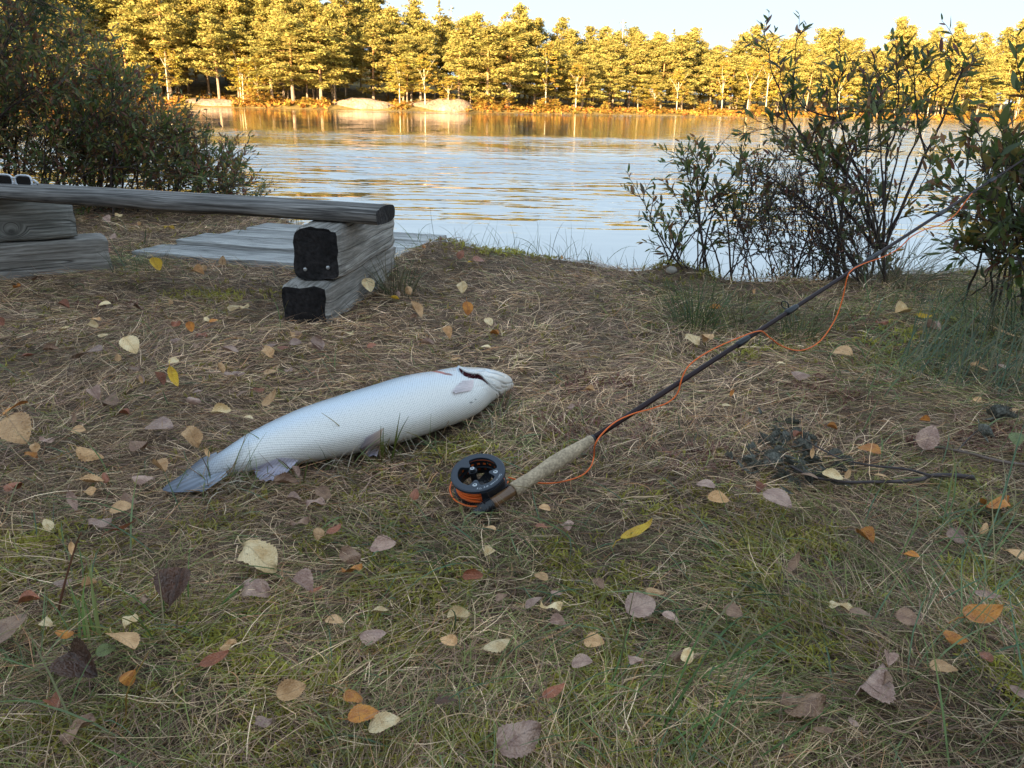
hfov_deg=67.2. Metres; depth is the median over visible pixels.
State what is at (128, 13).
pine tree
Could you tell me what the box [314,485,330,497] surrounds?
fallen leaf
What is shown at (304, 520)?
fallen leaf
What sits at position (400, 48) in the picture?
pine tree
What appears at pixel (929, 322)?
fallen leaf
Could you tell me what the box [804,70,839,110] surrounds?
pine tree
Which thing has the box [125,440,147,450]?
fallen leaf
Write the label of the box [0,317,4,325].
fallen leaf
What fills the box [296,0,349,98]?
pine tree
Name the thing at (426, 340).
fallen leaf
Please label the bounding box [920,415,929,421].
fallen leaf
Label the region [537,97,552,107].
shore shrub
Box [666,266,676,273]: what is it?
pebble
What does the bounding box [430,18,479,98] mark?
pine tree
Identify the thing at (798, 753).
dry grass
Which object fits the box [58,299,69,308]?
fallen leaf
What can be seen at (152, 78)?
birch tree
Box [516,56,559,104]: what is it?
pine tree
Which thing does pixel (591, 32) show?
pine tree
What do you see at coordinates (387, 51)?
pine tree
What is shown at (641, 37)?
pine tree
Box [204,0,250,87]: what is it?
pine tree
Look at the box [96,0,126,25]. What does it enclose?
pine tree
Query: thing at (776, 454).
wilted branch
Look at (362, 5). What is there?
pine tree
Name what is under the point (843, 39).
pine tree
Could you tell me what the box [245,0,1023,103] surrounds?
sky
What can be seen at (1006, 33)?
pine tree
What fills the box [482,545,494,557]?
fallen leaf
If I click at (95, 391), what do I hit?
fallen leaf
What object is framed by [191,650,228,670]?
fallen leaf
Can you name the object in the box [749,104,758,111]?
shore shrub
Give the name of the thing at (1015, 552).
fallen leaf
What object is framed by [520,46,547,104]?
pine tree
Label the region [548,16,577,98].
pine tree
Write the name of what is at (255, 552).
fallen leaf
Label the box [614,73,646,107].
pine tree
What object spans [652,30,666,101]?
pine tree
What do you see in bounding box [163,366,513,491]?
salmon
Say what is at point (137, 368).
fallen leaf
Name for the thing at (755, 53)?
pine tree
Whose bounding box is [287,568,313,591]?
fallen leaf
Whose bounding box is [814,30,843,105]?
pine tree
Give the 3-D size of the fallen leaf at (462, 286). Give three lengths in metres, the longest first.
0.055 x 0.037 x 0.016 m
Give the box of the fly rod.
[451,158,1023,519]
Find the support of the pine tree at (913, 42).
on the shore
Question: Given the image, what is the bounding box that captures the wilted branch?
[725,406,974,493]
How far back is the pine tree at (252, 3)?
97.92 m
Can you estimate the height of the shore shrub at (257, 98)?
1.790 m
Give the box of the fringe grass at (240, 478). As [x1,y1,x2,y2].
[163,383,559,526]
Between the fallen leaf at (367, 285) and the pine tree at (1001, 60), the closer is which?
the fallen leaf at (367, 285)
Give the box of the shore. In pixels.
[12,47,1023,121]
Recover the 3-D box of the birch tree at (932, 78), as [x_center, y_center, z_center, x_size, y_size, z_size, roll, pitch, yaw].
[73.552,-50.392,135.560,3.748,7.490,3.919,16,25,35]
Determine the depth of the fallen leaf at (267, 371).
1.71 m
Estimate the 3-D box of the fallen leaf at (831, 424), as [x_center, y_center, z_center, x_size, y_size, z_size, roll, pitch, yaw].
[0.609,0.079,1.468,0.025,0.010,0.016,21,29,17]
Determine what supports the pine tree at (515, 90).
on the shore
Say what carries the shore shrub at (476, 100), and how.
on the shore
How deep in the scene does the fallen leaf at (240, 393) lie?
1.58 m
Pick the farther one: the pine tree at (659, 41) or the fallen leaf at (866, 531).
the pine tree at (659, 41)
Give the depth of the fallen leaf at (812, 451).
1.34 m
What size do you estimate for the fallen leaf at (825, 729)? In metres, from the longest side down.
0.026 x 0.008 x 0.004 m
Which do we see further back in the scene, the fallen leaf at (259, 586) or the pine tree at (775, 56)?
the pine tree at (775, 56)
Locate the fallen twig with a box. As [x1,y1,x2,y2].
[913,400,1023,466]
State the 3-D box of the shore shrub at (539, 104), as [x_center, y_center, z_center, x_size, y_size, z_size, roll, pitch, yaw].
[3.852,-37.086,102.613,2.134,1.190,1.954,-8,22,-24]
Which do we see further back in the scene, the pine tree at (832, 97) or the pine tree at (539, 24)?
the pine tree at (832, 97)
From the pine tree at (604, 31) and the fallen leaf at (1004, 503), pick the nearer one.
the fallen leaf at (1004, 503)
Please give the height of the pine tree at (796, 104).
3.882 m
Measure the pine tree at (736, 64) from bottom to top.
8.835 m
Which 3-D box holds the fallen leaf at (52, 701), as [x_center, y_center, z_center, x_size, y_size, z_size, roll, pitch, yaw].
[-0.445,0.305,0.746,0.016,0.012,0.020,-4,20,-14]
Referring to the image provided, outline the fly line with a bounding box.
[449,193,972,506]
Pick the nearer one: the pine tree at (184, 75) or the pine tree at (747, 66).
the pine tree at (184, 75)
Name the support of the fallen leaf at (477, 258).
on the dry grass at (798, 753)
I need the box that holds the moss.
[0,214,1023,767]
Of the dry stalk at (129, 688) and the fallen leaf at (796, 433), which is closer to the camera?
the dry stalk at (129, 688)
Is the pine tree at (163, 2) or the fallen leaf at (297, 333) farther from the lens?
the pine tree at (163, 2)
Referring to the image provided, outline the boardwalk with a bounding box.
[132,223,446,270]
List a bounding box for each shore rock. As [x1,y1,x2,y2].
[185,98,242,105]
[333,98,394,108]
[408,98,473,111]
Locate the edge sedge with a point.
(536, 251)
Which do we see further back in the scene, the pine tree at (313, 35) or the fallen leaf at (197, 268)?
the pine tree at (313, 35)
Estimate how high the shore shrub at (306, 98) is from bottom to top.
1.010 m
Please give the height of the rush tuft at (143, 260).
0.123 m
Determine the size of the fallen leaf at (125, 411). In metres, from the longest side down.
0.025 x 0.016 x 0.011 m
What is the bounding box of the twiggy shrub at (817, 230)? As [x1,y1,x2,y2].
[706,122,908,285]
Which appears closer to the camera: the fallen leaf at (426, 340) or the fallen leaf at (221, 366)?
the fallen leaf at (221, 366)
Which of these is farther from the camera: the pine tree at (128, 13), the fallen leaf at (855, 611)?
the pine tree at (128, 13)
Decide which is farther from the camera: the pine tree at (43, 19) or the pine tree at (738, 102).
the pine tree at (738, 102)
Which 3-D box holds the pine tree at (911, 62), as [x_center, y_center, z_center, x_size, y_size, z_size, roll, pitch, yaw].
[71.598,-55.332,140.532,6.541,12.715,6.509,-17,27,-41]
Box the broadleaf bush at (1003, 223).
[897,27,1023,324]
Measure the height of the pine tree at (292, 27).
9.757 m
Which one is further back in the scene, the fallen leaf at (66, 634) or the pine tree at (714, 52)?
the pine tree at (714, 52)
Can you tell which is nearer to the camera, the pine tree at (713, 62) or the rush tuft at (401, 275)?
the rush tuft at (401, 275)
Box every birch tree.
[128,59,151,90]
[143,59,164,94]
[149,39,182,98]
[166,39,189,93]
[223,41,252,97]
[229,62,256,101]
[239,55,269,99]
[341,37,356,98]
[349,38,371,92]
[386,57,411,102]
[411,53,439,103]
[428,62,443,95]
[436,77,459,99]
[531,40,562,105]
[564,63,589,107]
[630,80,647,108]
[645,85,664,105]
[667,69,689,109]
[688,97,701,107]
[710,61,735,111]
[736,59,763,108]
[754,54,781,105]
[833,71,851,113]
[917,76,941,115]
[1009,86,1023,118]
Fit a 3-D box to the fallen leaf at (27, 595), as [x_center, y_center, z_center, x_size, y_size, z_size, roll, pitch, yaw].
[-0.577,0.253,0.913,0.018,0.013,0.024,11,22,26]
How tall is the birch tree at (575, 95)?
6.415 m
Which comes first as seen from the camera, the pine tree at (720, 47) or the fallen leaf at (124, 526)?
the fallen leaf at (124, 526)
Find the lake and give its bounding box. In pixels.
[0,104,1023,281]
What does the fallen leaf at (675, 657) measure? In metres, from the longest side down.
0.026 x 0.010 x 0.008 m
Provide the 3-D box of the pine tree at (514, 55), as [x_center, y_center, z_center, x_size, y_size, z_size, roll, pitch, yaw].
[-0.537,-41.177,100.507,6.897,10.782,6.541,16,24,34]
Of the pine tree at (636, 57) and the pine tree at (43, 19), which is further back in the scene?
the pine tree at (636, 57)
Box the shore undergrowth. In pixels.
[23,89,1023,121]
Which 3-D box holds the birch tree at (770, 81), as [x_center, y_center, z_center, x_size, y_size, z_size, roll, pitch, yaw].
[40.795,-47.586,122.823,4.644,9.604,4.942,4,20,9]
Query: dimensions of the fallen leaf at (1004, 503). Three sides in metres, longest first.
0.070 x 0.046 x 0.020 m
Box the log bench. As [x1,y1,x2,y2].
[0,182,395,324]
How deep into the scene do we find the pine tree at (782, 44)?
132.74 m
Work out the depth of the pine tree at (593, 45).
116.40 m
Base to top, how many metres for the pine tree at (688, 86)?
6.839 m
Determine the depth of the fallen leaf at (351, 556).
1.02 m
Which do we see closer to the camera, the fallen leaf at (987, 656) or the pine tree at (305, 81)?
the fallen leaf at (987, 656)
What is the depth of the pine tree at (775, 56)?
127.56 m
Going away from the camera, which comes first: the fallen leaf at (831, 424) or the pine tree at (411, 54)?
the fallen leaf at (831, 424)
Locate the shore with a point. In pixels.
(196, 87)
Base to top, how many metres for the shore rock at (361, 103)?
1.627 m
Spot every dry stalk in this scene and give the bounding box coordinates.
[56,532,81,618]
[124,653,147,732]
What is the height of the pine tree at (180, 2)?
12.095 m
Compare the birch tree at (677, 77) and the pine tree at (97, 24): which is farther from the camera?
the birch tree at (677, 77)
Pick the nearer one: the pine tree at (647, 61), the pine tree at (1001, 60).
the pine tree at (647, 61)
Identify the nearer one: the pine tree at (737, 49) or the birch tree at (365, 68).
the birch tree at (365, 68)
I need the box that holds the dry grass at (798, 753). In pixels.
[0,189,1023,767]
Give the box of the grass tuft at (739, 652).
[610,568,834,767]
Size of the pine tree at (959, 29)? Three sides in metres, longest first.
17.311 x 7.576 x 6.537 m
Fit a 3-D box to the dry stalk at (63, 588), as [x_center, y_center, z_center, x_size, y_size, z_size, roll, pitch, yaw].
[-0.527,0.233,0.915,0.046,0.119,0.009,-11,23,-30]
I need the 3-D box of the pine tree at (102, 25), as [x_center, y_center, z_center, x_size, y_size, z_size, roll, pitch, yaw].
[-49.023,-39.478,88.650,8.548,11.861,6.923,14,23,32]
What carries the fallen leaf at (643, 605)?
on the dry grass at (798, 753)
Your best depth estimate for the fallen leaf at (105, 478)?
1.22 m
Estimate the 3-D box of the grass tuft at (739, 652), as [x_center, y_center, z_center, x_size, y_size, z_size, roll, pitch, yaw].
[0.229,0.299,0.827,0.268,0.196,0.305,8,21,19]
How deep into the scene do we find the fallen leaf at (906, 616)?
0.88 m
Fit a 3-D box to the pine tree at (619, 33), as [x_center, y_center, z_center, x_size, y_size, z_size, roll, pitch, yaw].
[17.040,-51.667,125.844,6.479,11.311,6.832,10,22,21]
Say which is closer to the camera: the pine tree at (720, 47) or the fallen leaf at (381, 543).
the fallen leaf at (381, 543)
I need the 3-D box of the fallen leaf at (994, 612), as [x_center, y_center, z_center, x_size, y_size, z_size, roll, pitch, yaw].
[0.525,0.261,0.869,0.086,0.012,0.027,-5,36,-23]
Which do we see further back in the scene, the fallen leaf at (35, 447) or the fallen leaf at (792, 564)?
the fallen leaf at (35, 447)
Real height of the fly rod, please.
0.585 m
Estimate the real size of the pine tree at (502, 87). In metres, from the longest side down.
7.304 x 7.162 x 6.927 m
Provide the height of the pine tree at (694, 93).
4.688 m
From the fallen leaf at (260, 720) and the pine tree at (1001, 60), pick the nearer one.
the fallen leaf at (260, 720)
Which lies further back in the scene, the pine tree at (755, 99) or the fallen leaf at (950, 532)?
the pine tree at (755, 99)
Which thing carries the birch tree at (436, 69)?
on the shore
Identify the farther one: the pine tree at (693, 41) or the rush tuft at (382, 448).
the pine tree at (693, 41)
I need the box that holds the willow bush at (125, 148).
[0,0,282,219]
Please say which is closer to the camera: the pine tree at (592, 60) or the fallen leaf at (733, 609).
the fallen leaf at (733, 609)
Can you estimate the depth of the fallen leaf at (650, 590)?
0.97 m
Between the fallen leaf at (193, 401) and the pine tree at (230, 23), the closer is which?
the fallen leaf at (193, 401)
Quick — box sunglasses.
[0,174,38,184]
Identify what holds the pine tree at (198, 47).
on the shore
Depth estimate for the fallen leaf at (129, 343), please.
1.79 m
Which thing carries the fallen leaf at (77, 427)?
on the dry grass at (798, 753)
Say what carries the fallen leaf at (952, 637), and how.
on the dry grass at (798, 753)
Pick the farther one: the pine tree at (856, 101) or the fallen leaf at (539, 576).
the pine tree at (856, 101)
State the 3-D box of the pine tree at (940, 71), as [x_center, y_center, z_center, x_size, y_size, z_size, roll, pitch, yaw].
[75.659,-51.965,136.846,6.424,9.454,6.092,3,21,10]
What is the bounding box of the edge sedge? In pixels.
[262,182,987,283]
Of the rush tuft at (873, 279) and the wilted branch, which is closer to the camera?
the wilted branch
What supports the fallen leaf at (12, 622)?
on the dry grass at (798, 753)
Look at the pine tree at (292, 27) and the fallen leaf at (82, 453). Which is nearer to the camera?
the fallen leaf at (82, 453)
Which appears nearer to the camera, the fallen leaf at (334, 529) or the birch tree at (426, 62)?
the fallen leaf at (334, 529)
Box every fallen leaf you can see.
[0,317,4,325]
[0,401,27,415]
[0,408,31,443]
[0,482,21,491]
[0,613,26,642]
[12,590,39,603]
[23,451,37,457]
[29,442,39,451]
[34,436,54,442]
[37,343,58,349]
[37,614,52,628]
[42,519,53,534]
[43,691,59,707]
[47,579,72,587]
[49,636,97,677]
[51,713,95,748]
[54,630,79,638]
[57,326,69,331]
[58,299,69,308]
[66,485,77,510]
[67,425,85,432]
[67,444,103,461]
[68,542,74,554]
[71,345,102,358]
[72,413,76,425]
[72,473,103,481]
[77,576,96,589]
[81,517,111,526]
[83,486,100,495]
[85,319,97,327]
[86,384,100,399]
[93,643,115,656]
[98,301,110,305]
[99,392,117,405]
[101,518,135,537]
[102,472,109,482]
[103,213,110,221]
[105,500,133,513]
[105,627,139,649]
[106,233,116,238]
[114,354,121,360]
[119,331,139,353]
[119,408,131,414]
[119,665,137,685]
[120,490,136,503]
[122,611,137,627]
[125,303,143,310]
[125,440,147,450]
[126,366,141,372]
[129,475,153,484]
[134,594,147,606]
[142,416,172,428]
[149,256,162,270]
[150,458,167,471]
[153,567,190,616]
[154,370,165,384]
[165,357,178,362]
[167,338,179,342]
[167,361,178,385]
[171,321,180,326]
[181,421,202,447]
[183,397,200,404]
[185,320,194,331]
[189,264,203,274]
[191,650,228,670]
[195,332,207,336]
[204,447,209,456]
[207,403,230,413]
[217,361,225,372]
[218,256,225,267]
[218,345,238,351]
[218,639,236,651]
[224,372,237,375]
[227,305,239,310]
[228,371,244,376]
[231,391,249,397]
[236,578,270,596]
[237,535,277,572]
[249,387,264,391]
[250,716,271,726]
[260,389,275,411]
[261,344,274,357]
[262,369,275,374]
[267,678,305,700]
[270,472,296,482]
[283,491,300,500]
[285,517,308,524]
[286,331,302,338]
[287,331,301,336]
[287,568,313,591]
[289,338,301,344]
[291,463,299,475]
[300,497,324,505]
[306,585,322,593]
[311,332,322,350]
[313,524,324,539]
[314,341,324,349]
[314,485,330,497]
[320,523,340,537]
[322,614,343,622]
[334,545,360,563]
[337,704,378,722]
[340,563,362,572]
[343,685,362,702]
[351,629,385,645]
[358,711,400,732]
[361,275,374,291]
[364,534,395,551]
[367,343,375,347]
[367,606,388,611]
[405,286,412,294]
[410,298,423,316]
[410,488,418,502]
[417,337,433,343]
[430,695,456,703]
[440,325,452,338]
[440,634,461,647]
[441,605,470,617]
[456,250,463,261]
[456,281,467,293]
[456,569,482,579]
[462,297,472,314]
[470,256,483,260]
[475,638,509,652]
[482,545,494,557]
[484,317,492,325]
[484,525,495,529]
[484,720,540,758]
[490,329,498,334]
[496,593,507,601]
[520,597,541,611]
[534,523,547,527]
[534,572,548,580]
[535,600,562,610]
[535,683,564,702]
[538,504,553,510]
[545,613,565,624]
[547,590,562,594]
[560,520,577,529]
[565,653,592,667]
[567,403,574,409]
[580,632,604,647]
[585,384,593,390]
[592,578,603,588]
[612,518,652,547]
[618,592,655,617]
[628,655,647,664]
[640,586,664,596]
[657,610,678,622]
[669,650,682,661]
[680,647,693,666]
[682,333,699,344]
[692,479,714,487]
[701,334,713,341]
[701,490,728,502]
[719,603,742,616]
[756,481,766,492]
[756,486,791,507]
[769,692,826,717]
[786,552,799,577]
[787,371,810,380]
[792,473,817,478]
[793,430,801,437]
[810,446,814,457]
[813,726,839,732]
[817,468,843,479]
[825,601,852,612]
[827,422,836,429]
[829,345,852,355]
[842,607,872,617]
[844,468,850,478]
[848,716,858,726]
[854,443,880,453]
[854,663,895,703]
[855,526,874,543]
[871,473,890,479]
[873,319,888,324]
[882,671,892,684]
[884,649,898,666]
[889,607,919,624]
[895,300,911,312]
[903,550,919,556]
[914,313,932,317]
[915,425,939,455]
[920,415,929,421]
[922,319,940,330]
[923,659,957,672]
[936,627,968,644]
[946,526,964,542]
[949,604,1003,623]
[969,590,1001,597]
[973,396,980,401]
[979,495,1011,508]
[979,522,988,535]
[979,652,993,661]
[1001,548,1023,559]
[1003,682,1023,697]
[1009,428,1023,445]
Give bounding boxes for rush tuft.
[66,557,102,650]
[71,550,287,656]
[79,241,179,277]
[243,430,351,487]
[316,441,399,472]
[322,413,433,467]
[365,250,438,299]
[643,265,752,330]
[700,278,801,327]
[744,290,860,344]
[784,193,989,296]
[875,264,1023,407]
[889,239,1023,365]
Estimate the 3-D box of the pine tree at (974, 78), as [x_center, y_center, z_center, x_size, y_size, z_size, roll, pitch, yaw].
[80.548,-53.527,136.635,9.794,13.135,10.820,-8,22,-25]
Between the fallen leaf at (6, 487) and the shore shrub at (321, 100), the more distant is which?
the shore shrub at (321, 100)
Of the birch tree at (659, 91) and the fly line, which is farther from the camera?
the birch tree at (659, 91)
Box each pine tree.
[0,0,105,50]
[2,19,44,84]
[20,0,83,84]
[36,0,95,53]
[47,23,103,85]
[66,0,109,43]
[79,0,140,58]
[85,27,128,79]
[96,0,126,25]
[98,21,155,91]
[100,0,134,49]
[108,3,157,72]
[109,0,179,93]
[124,48,164,86]
[128,0,202,96]
[135,0,184,86]
[140,45,183,95]
[156,17,210,92]
[160,1,204,80]
[162,54,197,94]
[168,0,208,82]
[174,0,226,85]
[180,11,246,98]
[181,15,227,96]
[192,0,252,84]
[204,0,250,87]
[209,0,262,85]
[211,17,253,96]
[217,28,264,95]
[238,34,304,96]
[242,0,275,83]
[244,0,277,67]
[244,16,335,100]
[247,21,277,96]
[251,8,305,101]
[266,56,299,98]
[269,0,312,98]
[283,23,359,102]
[287,0,310,93]
[291,42,326,97]
[292,53,333,98]
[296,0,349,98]
[298,0,336,91]
[312,4,356,102]
[322,0,359,91]
[322,62,356,101]
[329,0,369,94]
[340,0,374,92]
[343,18,402,98]
[360,0,380,87]
[360,0,399,86]
[366,15,402,95]
[367,5,409,87]
[372,12,403,88]
[376,35,428,101]
[381,24,417,94]
[384,52,437,101]
[386,57,426,103]
[401,0,439,92]
[401,11,418,90]
[403,19,442,98]
[408,35,441,100]
[427,15,454,95]
[429,37,482,98]
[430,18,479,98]
[432,21,456,92]
[438,46,475,97]
[449,24,527,105]
[455,77,484,103]
[458,15,471,36]
[462,55,515,103]
[463,11,492,38]
[464,28,486,78]
[476,22,549,105]
[484,23,535,105]
[494,61,526,101]
[495,21,528,88]
[496,11,509,97]
[508,2,544,100]
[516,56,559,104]
[516,67,557,104]
[517,21,548,95]
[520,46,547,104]
[527,19,544,83]
[531,53,579,105]
[532,17,550,98]
[533,39,575,105]
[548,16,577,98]
[558,27,589,99]
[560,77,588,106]
[565,55,605,108]
[568,53,604,101]
[572,26,600,101]
[580,38,604,100]
[583,75,610,106]
[594,26,623,102]
[595,36,623,101]
[596,61,633,107]
[597,34,630,104]
[598,52,630,107]
[610,30,626,70]
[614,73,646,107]
[617,26,645,104]
[620,46,658,106]
[625,31,654,106]
[632,41,660,105]
[632,53,667,103]
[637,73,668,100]
[642,44,693,108]
[651,34,678,106]
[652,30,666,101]
[662,35,711,108]
[663,82,697,109]
[668,67,698,109]
[670,31,704,90]
[684,27,703,104]
[692,39,713,106]
[694,52,722,106]
[696,54,728,108]
[701,49,730,103]
[706,59,733,108]
[711,44,730,107]
[714,56,749,109]
[715,43,755,108]
[725,83,748,108]
[726,31,759,100]
[733,64,771,106]
[736,58,768,110]
[737,57,767,106]
[739,23,773,67]
[747,35,776,107]
[755,53,785,106]
[759,32,781,106]
[760,52,801,111]
[761,85,791,110]
[764,38,810,89]
[765,38,794,105]
[781,93,805,110]
[789,30,815,104]
[789,48,828,112]
[793,43,821,110]
[795,56,817,110]
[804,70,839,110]
[806,72,839,111]
[808,27,828,106]
[808,44,827,103]
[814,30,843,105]
[819,56,845,110]
[821,26,858,89]
[826,39,869,110]
[831,89,849,109]
[835,64,865,111]
[843,92,865,112]
[845,37,871,110]
[853,47,881,110]
[853,59,915,115]
[859,49,900,106]
[883,16,914,72]
[883,83,912,111]
[886,43,922,105]
[888,39,926,111]
[889,34,912,100]
[890,74,921,107]
[903,39,945,111]
[905,24,920,50]
[907,38,926,109]
[913,57,948,114]
[914,88,934,113]
[918,26,948,108]
[918,63,959,115]
[931,43,1000,104]
[932,59,958,114]
[932,86,958,114]
[933,36,970,113]
[937,21,967,111]
[944,78,978,112]
[954,34,983,96]
[957,80,1006,113]
[958,56,1010,114]
[969,31,1000,113]
[975,54,1017,113]
[986,31,1023,110]
[990,26,1019,111]
[1003,18,1023,112]
[1004,36,1023,116]
[1005,89,1023,114]
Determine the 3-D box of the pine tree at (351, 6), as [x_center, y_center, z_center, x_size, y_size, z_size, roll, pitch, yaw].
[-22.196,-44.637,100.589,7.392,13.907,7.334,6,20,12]
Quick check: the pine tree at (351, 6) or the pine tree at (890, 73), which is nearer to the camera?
the pine tree at (351, 6)
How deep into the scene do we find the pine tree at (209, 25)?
87.83 m
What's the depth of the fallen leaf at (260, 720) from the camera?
0.75 m
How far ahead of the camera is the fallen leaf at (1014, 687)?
0.78 m
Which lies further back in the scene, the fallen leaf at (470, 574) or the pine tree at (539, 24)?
the pine tree at (539, 24)
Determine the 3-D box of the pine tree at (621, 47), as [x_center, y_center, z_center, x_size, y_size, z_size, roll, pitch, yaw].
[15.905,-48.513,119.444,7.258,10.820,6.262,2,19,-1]
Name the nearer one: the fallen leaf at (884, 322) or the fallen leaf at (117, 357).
the fallen leaf at (117, 357)
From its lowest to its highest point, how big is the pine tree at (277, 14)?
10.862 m
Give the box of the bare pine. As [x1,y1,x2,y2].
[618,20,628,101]
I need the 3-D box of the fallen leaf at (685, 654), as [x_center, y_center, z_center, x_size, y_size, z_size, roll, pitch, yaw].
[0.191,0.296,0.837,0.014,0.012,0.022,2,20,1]
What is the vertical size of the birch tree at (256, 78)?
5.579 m
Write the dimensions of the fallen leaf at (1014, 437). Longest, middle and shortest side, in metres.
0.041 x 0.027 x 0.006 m
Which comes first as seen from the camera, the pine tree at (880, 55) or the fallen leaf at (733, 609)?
the fallen leaf at (733, 609)
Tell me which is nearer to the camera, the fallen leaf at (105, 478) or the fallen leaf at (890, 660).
the fallen leaf at (890, 660)
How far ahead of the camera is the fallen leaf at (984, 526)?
1.13 m
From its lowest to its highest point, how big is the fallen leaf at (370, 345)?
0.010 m
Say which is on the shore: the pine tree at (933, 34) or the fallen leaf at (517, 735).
the pine tree at (933, 34)
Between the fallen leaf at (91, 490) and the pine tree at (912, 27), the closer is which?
the fallen leaf at (91, 490)
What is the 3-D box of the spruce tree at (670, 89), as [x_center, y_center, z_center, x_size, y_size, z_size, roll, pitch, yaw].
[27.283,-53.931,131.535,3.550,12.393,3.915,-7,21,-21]
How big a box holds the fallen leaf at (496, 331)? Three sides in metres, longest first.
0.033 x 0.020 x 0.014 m
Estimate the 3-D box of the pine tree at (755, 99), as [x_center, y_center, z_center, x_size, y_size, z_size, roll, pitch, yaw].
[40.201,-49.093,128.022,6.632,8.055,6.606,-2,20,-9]
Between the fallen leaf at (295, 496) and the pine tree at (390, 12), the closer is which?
the fallen leaf at (295, 496)
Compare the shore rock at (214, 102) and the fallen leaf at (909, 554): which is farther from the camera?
the shore rock at (214, 102)
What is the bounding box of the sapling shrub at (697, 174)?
[620,133,809,280]
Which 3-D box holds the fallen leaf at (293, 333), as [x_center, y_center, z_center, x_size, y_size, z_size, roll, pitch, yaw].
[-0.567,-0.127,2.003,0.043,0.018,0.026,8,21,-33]
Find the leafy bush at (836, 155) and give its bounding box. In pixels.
[731,9,986,284]
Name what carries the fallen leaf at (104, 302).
on the dry grass at (798, 753)
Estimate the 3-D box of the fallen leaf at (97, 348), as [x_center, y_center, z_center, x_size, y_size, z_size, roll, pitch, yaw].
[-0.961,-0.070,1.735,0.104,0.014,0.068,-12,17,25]
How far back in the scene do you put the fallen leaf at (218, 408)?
1.46 m
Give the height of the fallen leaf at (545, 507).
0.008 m
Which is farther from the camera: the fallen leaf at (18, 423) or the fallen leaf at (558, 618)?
the fallen leaf at (18, 423)
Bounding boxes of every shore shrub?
[239,87,264,101]
[246,90,263,104]
[263,92,276,101]
[299,96,312,102]
[319,96,328,105]
[472,94,486,105]
[480,95,496,107]
[501,96,518,108]
[534,101,547,107]
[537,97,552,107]
[546,98,563,109]
[599,101,611,111]
[641,98,660,109]
[641,101,659,110]
[695,103,706,111]
[702,101,715,112]
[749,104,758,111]
[814,105,825,114]
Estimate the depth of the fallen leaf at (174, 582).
0.91 m
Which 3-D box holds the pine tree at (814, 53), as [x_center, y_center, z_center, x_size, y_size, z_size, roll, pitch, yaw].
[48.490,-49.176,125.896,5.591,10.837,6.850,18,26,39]
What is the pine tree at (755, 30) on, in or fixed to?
on the shore
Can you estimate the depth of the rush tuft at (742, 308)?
2.28 m
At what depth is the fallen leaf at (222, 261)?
2.81 m
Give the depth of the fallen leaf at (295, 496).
1.17 m
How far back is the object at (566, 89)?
108.49 m
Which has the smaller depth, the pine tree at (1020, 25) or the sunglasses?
the sunglasses
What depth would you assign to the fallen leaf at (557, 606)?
0.94 m
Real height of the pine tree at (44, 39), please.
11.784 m
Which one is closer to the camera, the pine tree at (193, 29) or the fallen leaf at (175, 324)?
the fallen leaf at (175, 324)

